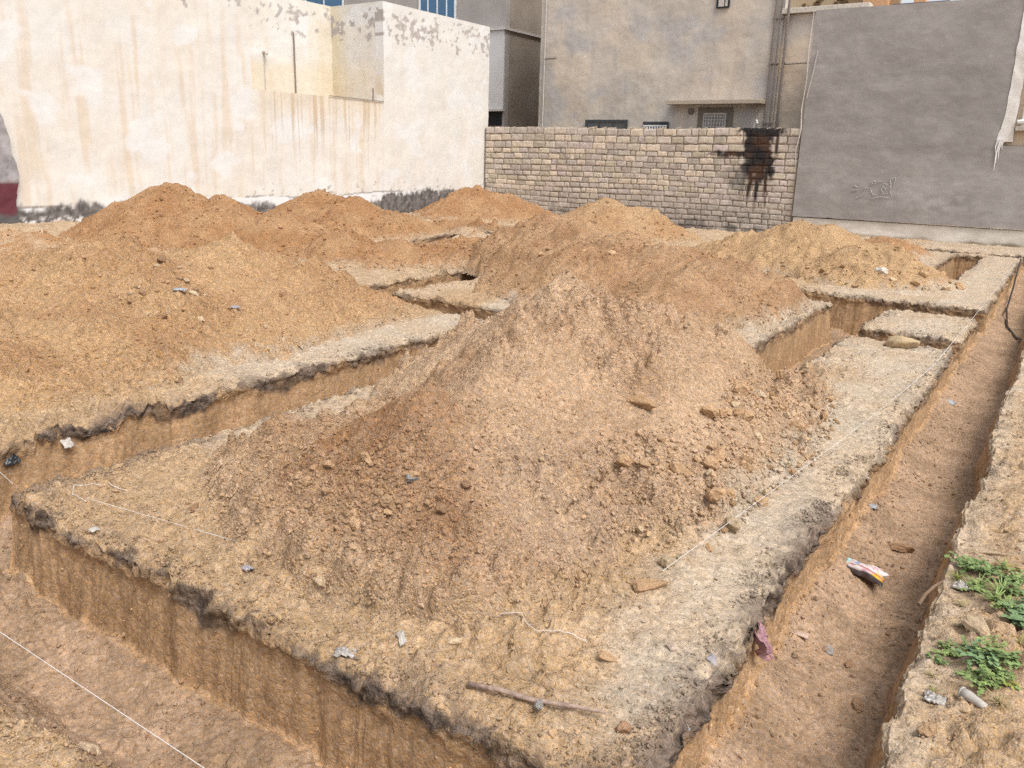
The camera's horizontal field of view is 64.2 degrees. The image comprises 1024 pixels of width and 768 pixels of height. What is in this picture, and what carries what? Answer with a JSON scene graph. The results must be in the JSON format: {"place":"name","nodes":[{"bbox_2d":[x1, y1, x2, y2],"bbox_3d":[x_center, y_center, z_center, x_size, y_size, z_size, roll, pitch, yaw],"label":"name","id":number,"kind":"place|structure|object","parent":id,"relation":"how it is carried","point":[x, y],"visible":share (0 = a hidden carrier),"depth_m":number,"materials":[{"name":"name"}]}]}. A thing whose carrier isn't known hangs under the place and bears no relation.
{"place":"outdoors","nodes":[
{"label":"outdoors","id":0,"kind":"place"},
{"bbox_2d":[0,212,1023,767],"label":"ground","id":1,"kind":"structure","parent":0,"point":[254,690],"depth_m":4.15,"materials":[{"name":"soil"}]},
{"bbox_2d":[4,454,20,466],"bbox_3d":[-3.477,0.513,5.668,0.065,0.098,0.109,12,19,32],"label":"black bag","id":2,"kind":"object","parent":1,"relation":"on","point":[12,459],"visible":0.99,"depth_m":5.66,"materials":[{"name":"plastic"}]},
{"bbox_2d":[60,437,73,448],"bbox_3d":[-3.239,0.431,5.951,0.051,0.071,0.084,12,19,32],"label":"paper scrap","id":3,"kind":"object","parent":1,"relation":"on","point":[67,443],"visible":1,"depth_m":5.94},
{"bbox_2d":[78,741,100,755],"bbox_3d":[-1.592,1.378,3.070,0.099,0.048,0.064,14,20,13],"label":"stone","id":4,"kind":"object","parent":1,"relation":"on","point":[86,746],"visible":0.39,"depth_m":3.07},
{"bbox_2d":[0,229,189,258],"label":"dirt mound","id":5,"kind":"object","parent":1,"relation":"on","point":[32,240],"visible":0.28,"depth_m":13.42,"materials":[{"name":"soil"}]},
{"bbox_2d":[0,632,203,767],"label":"string","id":6,"kind":"object","parent":1,"relation":"on","point":[104,701],"visible":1,"depth_m":3.04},
{"bbox_2d":[87,498,234,540],"bbox_3d":[-1.437,0.811,4.207,2.315,0.038,0.013,9,17,26],"label":"string","id":7,"kind":"object","parent":1,"relation":"on","point":[160,519],"visible":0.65,"depth_m":4.48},
{"bbox_2d":[187,502,198,512],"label":"soil clod","id":8,"kind":"object","parent":1,"relation":"on","point":[191,508],"visible":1,"depth_m":4.61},
{"bbox_2d":[0,231,423,419],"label":"dirt mound","id":9,"kind":"object","parent":1,"relation":"on","point":[53,387],"visible":0.93,"depth_m":8.25,"materials":[{"name":"soil"}]},
{"bbox_2d":[0,0,489,223],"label":"white building","id":10,"kind":"structure","parent":1,"relation":"on","point":[263,106],"depth_m":21.89,"materials":[{"name":"paint"}]},
{"bbox_2d":[0,114,18,223],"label":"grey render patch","id":11,"kind":"object","parent":10,"relation":"attached to","point":[9,177],"visible":0.69,"depth_m":17.35,"materials":[{"name":"paint"}]},
{"bbox_2d":[58,182,483,270],"bbox_3d":[-4.423,-3.305,16.584,10.162,1.370,5.280,3,16,4],"label":"dirt mound","id":12,"kind":"object","parent":1,"relation":"on","point":[175,225],"visible":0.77,"depth_m":15.74,"materials":[{"name":"soil"}]},
{"bbox_2d":[331,646,356,658],"bbox_3d":[-0.692,1.110,3.394,0.102,0.028,0.066,3,16,6],"label":"plastic bag","id":13,"kind":"object","parent":1,"relation":"on","point":[344,651],"visible":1,"depth_m":3.38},
{"bbox_2d":[264,189,503,241],"bbox_3d":[-3.298,-4.324,20.817,7.738,1.099,5.336,2,16,1],"label":"dirt mound","id":14,"kind":"object","parent":1,"relation":"on","point":[363,209],"visible":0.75,"depth_m":19.78,"materials":[{"name":"soil"}]},
{"bbox_2d":[396,629,406,646],"bbox_3d":[-0.465,1.069,3.437,0.033,0.042,0.076,-5,17,-22],"label":"paper scrap","id":15,"kind":"object","parent":1,"relation":"on","point":[400,635],"visible":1,"depth_m":3.43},
{"bbox_2d":[303,0,541,126],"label":"back house","id":16,"kind":"structure","parent":1,"relation":"on","point":[514,54],"depth_m":36.05,"materials":[{"name":"white paint"}]},
{"bbox_2d":[305,0,343,5],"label":"window","id":17,"kind":"structure","parent":16,"relation":"in","point":[323,2],"depth_m":40.09,"materials":[{"name":"blue glass"}]},
{"bbox_2d":[418,0,455,18],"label":"window","id":18,"kind":"structure","parent":16,"relation":"in","point":[447,8],"depth_m":36.54,"materials":[{"name":"blue glass"}]},
{"bbox_2d":[447,637,462,645],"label":"stone","id":19,"kind":"object","parent":1,"relation":"on","point":[456,641],"visible":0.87,"depth_m":3.43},
{"bbox_2d":[409,185,553,222],"bbox_3d":[-0.887,-5.988,26.973,5.200,1.143,4.900,12,19,32],"label":"dirt mound","id":20,"kind":"object","parent":1,"relation":"on","point":[511,205],"visible":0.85,"depth_m":26.03,"materials":[{"name":"soil"}]},
{"bbox_2d":[194,268,829,627],"bbox_3d":[0.540,-0.297,6.420,3.738,1.264,6.555,12,19,32],"label":"dirt mound","id":21,"kind":"object","parent":1,"relation":"on","point":[582,382],"visible":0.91,"depth_m":4.67,"materials":[{"name":"soil"}]},
{"bbox_2d":[302,475,310,485],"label":"soil clod","id":22,"kind":"object","parent":21,"relation":"on","point":[306,480],"visible":1,"depth_m":4.34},
{"bbox_2d":[313,576,325,586],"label":"stone","id":23,"kind":"object","parent":21,"relation":"on","point":[320,581],"visible":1,"depth_m":3.80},
{"bbox_2d":[347,519,360,530],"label":"soil clod","id":24,"kind":"object","parent":21,"relation":"on","point":[354,524],"visible":1,"depth_m":3.97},
{"bbox_2d":[359,451,370,460],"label":"soil clod","id":25,"kind":"object","parent":21,"relation":"on","point":[363,455],"visible":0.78,"depth_m":4.31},
{"bbox_2d":[380,494,392,507],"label":"soil clod","id":26,"kind":"object","parent":21,"relation":"on","point":[386,499],"visible":0.98,"depth_m":4.04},
{"bbox_2d":[406,474,418,481],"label":"stone","id":27,"kind":"object","parent":21,"relation":"on","point":[409,478],"visible":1,"depth_m":4.12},
{"bbox_2d":[406,471,419,476],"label":"soil clod","id":28,"kind":"object","parent":21,"relation":"on","point":[414,474],"visible":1,"depth_m":4.12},
{"bbox_2d":[436,503,448,512],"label":"soil clod","id":29,"kind":"object","parent":21,"relation":"on","point":[442,508],"visible":1,"depth_m":3.90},
{"bbox_2d":[461,479,471,488],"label":"soil clod","id":30,"kind":"object","parent":21,"relation":"on","point":[465,483],"visible":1,"depth_m":4.05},
{"bbox_2d":[616,453,631,466],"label":"soil clod","id":31,"kind":"object","parent":21,"relation":"on","point":[623,459],"visible":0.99,"depth_m":4.71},
{"bbox_2d":[628,394,656,409],"bbox_3d":[0.861,0.122,5.383,0.109,0.107,0.222,-2,9,-39],"label":"soil clod","id":32,"kind":"object","parent":21,"relation":"on","point":[642,401],"visible":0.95,"depth_m":5.35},
{"bbox_2d":[639,459,652,467],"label":"soil clod","id":33,"kind":"object","parent":21,"relation":"on","point":[644,463],"visible":1,"depth_m":4.72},
{"bbox_2d":[666,462,693,477],"bbox_3d":[0.999,0.520,4.977,0.142,0.122,0.289,-8,23,-9],"label":"soil clod","id":34,"kind":"object","parent":21,"relation":"on","point":[674,467],"visible":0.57,"depth_m":4.89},
{"bbox_2d":[700,404,718,417],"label":"soil clod","id":35,"kind":"object","parent":21,"relation":"on","point":[711,410],"visible":0.99,"depth_m":5.55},
{"bbox_2d":[702,454,719,470],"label":"soil clod","id":36,"kind":"object","parent":21,"relation":"on","point":[709,461],"visible":0.88,"depth_m":5.11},
{"bbox_2d":[705,488,725,502],"bbox_3d":[1.180,0.641,4.716,0.123,0.090,0.108,4,-6,-20],"label":"soil clod","id":37,"kind":"object","parent":21,"relation":"on","point":[713,495],"visible":0.99,"depth_m":4.68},
{"bbox_2d":[713,446,725,461],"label":"soil clod","id":38,"kind":"object","parent":21,"relation":"on","point":[720,455],"visible":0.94,"depth_m":5.21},
{"bbox_2d":[718,409,727,416],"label":"soil clod","id":39,"kind":"object","parent":21,"relation":"on","point":[723,412],"visible":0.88,"depth_m":5.62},
{"bbox_2d":[726,487,736,498],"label":"soil clod","id":40,"kind":"object","parent":21,"relation":"on","point":[732,493],"visible":0.66,"depth_m":4.88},
{"bbox_2d":[732,408,744,415],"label":"soil clod","id":41,"kind":"object","parent":21,"relation":"on","point":[737,411],"visible":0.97,"depth_m":5.73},
{"bbox_2d":[732,383,749,395],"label":"soil clod","id":42,"kind":"object","parent":21,"relation":"on","point":[741,388],"visible":0.88,"depth_m":6.12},
{"bbox_2d":[740,409,753,421],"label":"soil clod","id":43,"kind":"object","parent":21,"relation":"on","point":[748,415],"visible":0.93,"depth_m":5.72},
{"bbox_2d":[740,455,753,464],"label":"soil clod","id":44,"kind":"object","parent":21,"relation":"on","point":[749,460],"visible":0.79,"depth_m":5.30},
{"bbox_2d":[754,389,765,398],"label":"soil clod","id":45,"kind":"object","parent":21,"relation":"on","point":[760,393],"visible":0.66,"depth_m":6.24,"materials":[{"name":"soil"}]},
{"bbox_2d":[776,369,784,378],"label":"soil clod","id":46,"kind":"object","parent":21,"relation":"on","point":[780,374],"visible":1,"depth_m":7.16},
{"bbox_2d":[790,421,802,429],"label":"soil clod","id":47,"kind":"object","parent":21,"relation":"on","point":[798,425],"visible":0.99,"depth_m":6.10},
{"bbox_2d":[0,182,1023,767],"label":"loose crumbs","id":48,"kind":"object","parent":1,"relation":"on","point":[610,528],"visible":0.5,"depth_m":4.48,"materials":[{"name":"soil"}]},
{"bbox_2d":[467,681,605,713],"bbox_3d":[0.085,1.186,3.078,0.539,0.042,0.032,6,16,15],"label":"stick","id":49,"kind":"object","parent":1,"relation":"on","point":[518,695],"visible":1,"depth_m":3.08,"materials":[{"name":"brown wood"}]},
{"bbox_2d":[534,699,543,709],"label":"stone","id":50,"kind":"object","parent":1,"relation":"on","point":[538,704],"visible":1,"depth_m":3.04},
{"bbox_2d":[494,612,586,640],"bbox_3d":[0.119,1.040,3.519,0.413,0.106,0.025,5,16,11],"label":"string","id":51,"kind":"object","parent":1,"relation":"on","point":[541,630],"visible":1,"depth_m":3.51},
{"bbox_2d":[575,572,586,582],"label":"soil clod","id":52,"kind":"object","parent":1,"relation":"on","point":[581,576],"visible":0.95,"depth_m":3.92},
{"bbox_2d":[597,649,617,661],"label":"soil clod","id":53,"kind":"object","parent":1,"relation":"on","point":[603,655],"visible":1,"depth_m":3.37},
{"bbox_2d":[615,720,631,733],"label":"soil clod","id":54,"kind":"object","parent":1,"relation":"on","point":[623,726],"visible":1,"depth_m":2.97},
{"bbox_2d":[440,212,811,330],"bbox_3d":[1.421,-2.149,13.541,4.846,1.092,8.542,-4,17,-20],"label":"dirt mound","id":55,"kind":"object","parent":1,"relation":"on","point":[693,292],"visible":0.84,"depth_m":11.93,"materials":[{"name":"soil"}]},
{"bbox_2d":[566,197,702,244],"bbox_3d":[2.806,-4.407,21.772,4.950,1.082,4.500,12,19,32],"label":"dirt mound","id":56,"kind":"object","parent":1,"relation":"on","point":[622,216],"visible":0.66,"depth_m":20.90,"materials":[{"name":"soil"}]},
{"bbox_2d":[484,126,801,231],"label":"brick wall","id":57,"kind":"structure","parent":1,"relation":"on","point":[730,179],"depth_m":27.25,"materials":[{"name":"brick"}]},
{"bbox_2d":[632,578,668,593],"bbox_3d":[0.672,0.978,3.947,0.192,0.066,0.086,-3,16,-16],"label":"soil clod","id":58,"kind":"object","parent":1,"relation":"on","point":[641,585],"visible":0.95,"depth_m":3.92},
{"bbox_2d":[657,556,675,569],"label":"stone","id":59,"kind":"object","parent":1,"relation":"on","point":[664,561],"visible":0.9,"depth_m":4.16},
{"bbox_2d":[538,0,872,218],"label":"rendered house","id":60,"kind":"structure","parent":1,"relation":"on","point":[657,64],"depth_m":29.15,"materials":[{"name":"paint"}]},
{"bbox_2d":[585,120,627,128],"bbox_3d":[3.572,-9.702,31.101,1.800,0.690,0.043,12,19,32],"label":"window","id":61,"kind":"structure","parent":60,"relation":"in","point":[619,124],"depth_m":31.01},
{"bbox_2d":[702,113,726,128],"bbox_3d":[7.114,-9.072,28.781,0.840,0.910,0.043,12,19,32],"label":"window","id":62,"kind":"structure","parent":60,"relation":"in","point":[710,120],"depth_m":28.72,"materials":[{"name":"grey glass"}]},
{"bbox_2d":[707,653,716,665],"bbox_3d":[0.844,1.155,3.414,0.049,0.042,0.058,12,19,32],"label":"plastic scrap","id":63,"kind":"object","parent":1,"relation":"on","point":[711,657],"visible":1,"depth_m":3.40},
{"bbox_2d":[722,517,741,533],"bbox_3d":[1.238,0.797,4.579,0.074,0.110,0.129,-20,6,-22],"label":"soil clod","id":64,"kind":"object","parent":1,"relation":"on","point":[733,525],"visible":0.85,"depth_m":4.55,"materials":[{"name":"soil"}]},
{"bbox_2d":[754,496,768,506],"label":"soil clod","id":65,"kind":"object","parent":1,"relation":"on","point":[764,500],"visible":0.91,"depth_m":4.93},
{"bbox_2d":[753,622,773,660],"bbox_3d":[1.146,1.175,3.721,0.104,0.169,0.126,12,19,32],"label":"rag","id":66,"kind":"object","parent":1,"relation":"on","point":[765,649],"visible":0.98,"depth_m":3.71,"materials":[{"name":"pink fabric"}]},
{"bbox_2d":[663,397,895,570],"bbox_3d":[2.014,0.514,5.474,0.022,0.043,3.997,14,20,37],"label":"string","id":67,"kind":"object","parent":1,"relation":"on","point":[772,490],"visible":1,"depth_m":4.93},
{"bbox_2d":[794,630,809,639],"bbox_3d":[1.494,1.288,4.217,0.085,0.017,0.049,12,19,32],"label":"paper scrap","id":68,"kind":"object","parent":1,"relation":"on","point":[805,635],"visible":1,"depth_m":4.21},
{"bbox_2d":[696,220,956,290],"bbox_3d":[6.209,-2.724,16.299,4.127,0.968,5.947,-9,19,-33],"label":"dirt mound","id":69,"kind":"object","parent":1,"relation":"on","point":[789,238],"visible":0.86,"depth_m":15.22,"materials":[{"name":"soil"}]},
{"bbox_2d":[874,267,888,274],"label":"stone","id":70,"kind":"object","parent":69,"relation":"on","point":[883,270],"visible":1,"depth_m":14.07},
{"bbox_2d":[825,645,833,655],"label":"stone","id":71,"kind":"object","parent":1,"relation":"on","point":[830,651],"visible":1,"depth_m":4.17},
{"bbox_2d":[788,0,928,7],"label":"ochre house","id":72,"kind":"structure","parent":1,"relation":"on","point":[800,3],"depth_m":32.08,"materials":[{"name":"orange paint"}]},
{"bbox_2d":[853,697,863,711],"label":"soil clod","id":73,"kind":"object","parent":1,"relation":"on","point":[858,703],"visible":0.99,"depth_m":3.76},
{"bbox_2d":[846,557,889,586],"bbox_3d":[2.100,1.101,4.879,0.174,0.049,0.322,-11,20,-38],"label":"snack wrapper","id":74,"kind":"object","parent":1,"relation":"on","point":[873,574],"visible":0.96,"depth_m":4.83,"materials":[{"name":"plastic"}]},
{"bbox_2d":[864,236,933,258],"bbox_3d":[8.814,-3.212,19.174,2.150,0.499,2.150,12,19,32],"label":"dirt mound","id":75,"kind":"object","parent":1,"relation":"on","point":[919,251],"visible":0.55,"depth_m":18.77,"materials":[{"name":"soil"}]},
{"bbox_2d":[887,541,914,552],"bbox_3d":[2.501,1.057,5.339,0.242,0.067,0.080,12,19,32],"label":"dried lump","id":76,"kind":"object","parent":1,"relation":"on","point":[903,548],"visible":0.91,"depth_m":5.29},
{"bbox_2d":[884,336,919,348],"bbox_3d":[4.472,-0.469,9.384,0.379,0.165,0.261,12,19,32],"label":"sandbag","id":77,"kind":"object","parent":1,"relation":"on","point":[899,342],"visible":0.97,"depth_m":9.31,"materials":[{"name":"fabric"}]},
{"bbox_2d":[792,0,1023,247],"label":"grey wall","id":78,"kind":"structure","parent":1,"relation":"on","point":[905,110],"depth_m":22.73,"materials":[{"name":"concrete"}]},
{"bbox_2d":[795,13,817,167],"bbox_3d":[8.713,-8.614,24.056,0.326,4.351,0.043,12,19,32],"label":"cable","id":79,"kind":"object","parent":78,"relation":"attached to","point":[805,88],"visible":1,"depth_m":24.01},
{"bbox_2d":[917,722,937,736],"bbox_3d":[1.523,1.262,2.989,0.087,0.047,0.057,-12,4,-26],"label":"soil clod","id":80,"kind":"object","parent":1,"relation":"on","point":[927,729],"visible":1,"depth_m":2.97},
{"bbox_2d":[917,580,943,605],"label":"twig","id":81,"kind":"object","parent":1,"relation":"on","point":[924,595],"visible":1,"depth_m":3.93,"materials":[{"name":"brown wood"}]},
{"bbox_2d":[922,690,946,705],"bbox_3d":[1.636,1.212,3.162,0.086,0.032,0.059,12,19,32],"label":"plastic bag","id":82,"kind":"object","parent":1,"relation":"on","point":[930,696],"visible":1,"depth_m":3.15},
{"bbox_2d":[926,651,949,665],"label":"weed","id":83,"kind":"object","parent":1,"relation":"on","point":[936,659],"visible":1,"depth_m":3.42,"materials":[{"name":"green plant"}]},
{"bbox_2d":[930,640,964,657],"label":"weed","id":84,"kind":"object","parent":1,"relation":"on","point":[947,650],"visible":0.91,"depth_m":3.50,"materials":[{"name":"green plant"}]},
{"bbox_2d":[896,262,1016,396],"bbox_3d":[7.165,-1.266,12.377,0.062,0.044,13.601,12,19,33],"label":"string","id":85,"kind":"object","parent":1,"relation":"on","point":[953,341],"visible":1,"depth_m":9.30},
{"bbox_2d":[945,570,967,580],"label":"weed","id":86,"kind":"object","parent":1,"relation":"on","point":[958,576],"visible":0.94,"depth_m":4.17,"materials":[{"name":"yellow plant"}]},
{"bbox_2d":[952,580,971,590],"bbox_3d":[2.238,0.997,4.059,0.084,0.030,0.082,12,19,32],"label":"plastic bag","id":87,"kind":"object","parent":1,"relation":"on","point":[959,584],"visible":0.94,"depth_m":4.05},
{"bbox_2d":[946,635,982,651],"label":"weed","id":88,"kind":"object","parent":1,"relation":"on","point":[964,642],"visible":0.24,"depth_m":3.52,"materials":[{"name":"green plant"}]},
{"bbox_2d":[944,551,990,573],"bbox_3d":[2.362,0.924,4.229,0.184,0.080,0.209,0,16,-6],"label":"weed","id":89,"kind":"object","parent":1,"relation":"on","point":[961,561],"visible":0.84,"depth_m":4.21,"materials":[{"name":"green plant"}]},
{"bbox_2d":[954,660,988,682],"bbox_3d":[1.878,1.174,3.310,0.140,0.046,0.130,16,21,42],"label":"weed","id":90,"kind":"object","parent":1,"relation":"on","point":[976,674],"visible":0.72,"depth_m":3.31,"materials":[{"name":"green plant"}]},
{"bbox_2d":[957,686,988,708],"bbox_3d":[1.767,1.206,3.125,0.047,0.047,0.103,-7,18,-28],"label":"pipe","id":91,"kind":"object","parent":1,"relation":"on","point":[969,696],"visible":0.94,"depth_m":3.12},
{"bbox_2d":[957,578,988,593],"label":"weed","id":92,"kind":"object","parent":1,"relation":"on","point":[976,587],"visible":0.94,"depth_m":4.01,"materials":[{"name":"green plant"}]},
{"bbox_2d":[959,615,990,639],"bbox_3d":[2.054,1.076,3.603,0.100,0.086,0.160,-19,29,-13],"label":"stone","id":93,"kind":"object","parent":1,"relation":"on","point":[976,624],"visible":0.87,"depth_m":3.58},
{"bbox_2d":[957,574,992,588],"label":"weed","id":94,"kind":"object","parent":1,"relation":"on","point":[979,582],"visible":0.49,"depth_m":4.08,"materials":[{"name":"green plant"}]},
{"bbox_2d":[954,638,1000,666],"bbox_3d":[1.918,1.119,3.365,0.173,0.067,0.182,12,19,32],"label":"weed","id":95,"kind":"object","parent":1,"relation":"on","point":[974,654],"visible":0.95,"depth_m":3.36,"materials":[{"name":"green plant"}]},
{"bbox_2d":[957,671,1000,695],"bbox_3d":[1.845,1.171,3.204,0.167,0.057,0.144,-2,16,-13],"label":"weed","id":96,"kind":"object","parent":1,"relation":"on","point":[981,685],"visible":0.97,"depth_m":3.20,"materials":[{"name":"green plant"}]},
{"bbox_2d":[976,550,1006,555],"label":"stone","id":97,"kind":"object","parent":1,"relation":"on","point":[990,552],"visible":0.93,"depth_m":4.35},
{"bbox_2d":[975,634,1008,652],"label":"weed","id":98,"kind":"object","parent":1,"relation":"on","point":[996,646],"visible":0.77,"depth_m":3.41,"materials":[{"name":"green plant"}]},
{"bbox_2d":[969,583,1017,601],"bbox_3d":[2.299,0.994,3.900,0.204,0.085,0.246,12,19,32],"label":"weed","id":99,"kind":"object","parent":1,"relation":"on","point":[992,597],"visible":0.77,"depth_m":3.91,"materials":[{"name":"green plant"}]},
{"bbox_2d":[968,555,1023,580],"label":"weed","id":100,"kind":"object","parent":1,"relation":"on","point":[985,569],"visible":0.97,"depth_m":4.13,"materials":[{"name":"green plant"}]},
{"bbox_2d":[978,652,1014,678],"bbox_3d":[1.956,1.146,3.302,0.139,0.066,0.186,12,19,32],"label":"weed","id":101,"kind":"object","parent":1,"relation":"on","point":[982,671],"visible":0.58,"depth_m":3.30,"materials":[{"name":"green plant"}]},
{"bbox_2d":[979,664,1020,690],"bbox_3d":[1.910,1.152,3.208,0.116,0.062,0.146,5,16,11],"label":"weed","id":102,"kind":"object","parent":1,"relation":"on","point":[999,675],"visible":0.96,"depth_m":3.20,"materials":[{"name":"green plant"}]},
{"bbox_2d":[977,576,1023,600],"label":"weed","id":103,"kind":"object","parent":1,"relation":"on","point":[1002,585],"visible":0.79,"depth_m":3.98,"materials":[{"name":"green plant"}]},
{"bbox_2d":[984,688,1017,710],"bbox_3d":[1.836,1.184,3.074,0.125,0.051,0.130,12,19,32],"label":"weed","id":104,"kind":"object","parent":1,"relation":"on","point":[998,700],"visible":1,"depth_m":3.08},
{"bbox_2d":[990,592,1018,608],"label":"weed","id":105,"kind":"object","parent":1,"relation":"on","point":[996,605],"visible":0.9,"depth_m":3.74,"materials":[{"name":"green plant"}]},
{"bbox_2d":[988,647,1023,669],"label":"weed","id":106,"kind":"object","parent":1,"relation":"on","point":[1013,657],"visible":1,"depth_m":3.30,"materials":[{"name":"green plant"}]},
{"bbox_2d":[992,567,1023,587],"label":"weed","id":107,"kind":"object","parent":1,"relation":"on","point":[1013,578],"visible":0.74,"depth_m":4.08,"materials":[{"name":"green plant"}]},
{"bbox_2d":[994,13,1023,166],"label":"beige house","id":108,"kind":"structure","parent":1,"relation":"on","point":[1011,132],"depth_m":21.37,"materials":[{"name":"paint"}]},
{"bbox_2d":[997,676,1021,688],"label":"weed","id":109,"kind":"object","parent":1,"relation":"on","point":[1013,683],"visible":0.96,"depth_m":3.17,"materials":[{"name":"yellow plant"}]},
{"bbox_2d":[998,601,1023,628],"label":"weed","id":110,"kind":"object","parent":1,"relation":"on","point":[1011,612],"visible":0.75,"depth_m":3.69,"materials":[{"name":"green plant"}]},
{"bbox_2d":[1000,578,1022,596],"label":"weed","id":111,"kind":"object","parent":1,"relation":"on","point":[1012,589],"visible":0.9,"depth_m":3.95,"materials":[{"name":"green plant"}]},
{"bbox_2d":[1006,259,1021,339],"bbox_3d":[9.040,-1.595,14.642,0.308,0.529,8.735,10,18,28],"label":"hose","id":112,"kind":"object","parent":1,"relation":"on","point":[1012,333],"visible":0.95,"depth_m":14.12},
{"bbox_2d":[1008,590,1023,614],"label":"weed","id":113,"kind":"object","parent":1,"relation":"on","point":[1016,607],"visible":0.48,"depth_m":3.78,"materials":[{"name":"green plant"}]},
{"bbox_2d":[1011,611,1023,625],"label":"weed","id":114,"kind":"object","parent":1,"relation":"on","point":[1016,619],"visible":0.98,"depth_m":3.62,"materials":[{"name":"green plant"}]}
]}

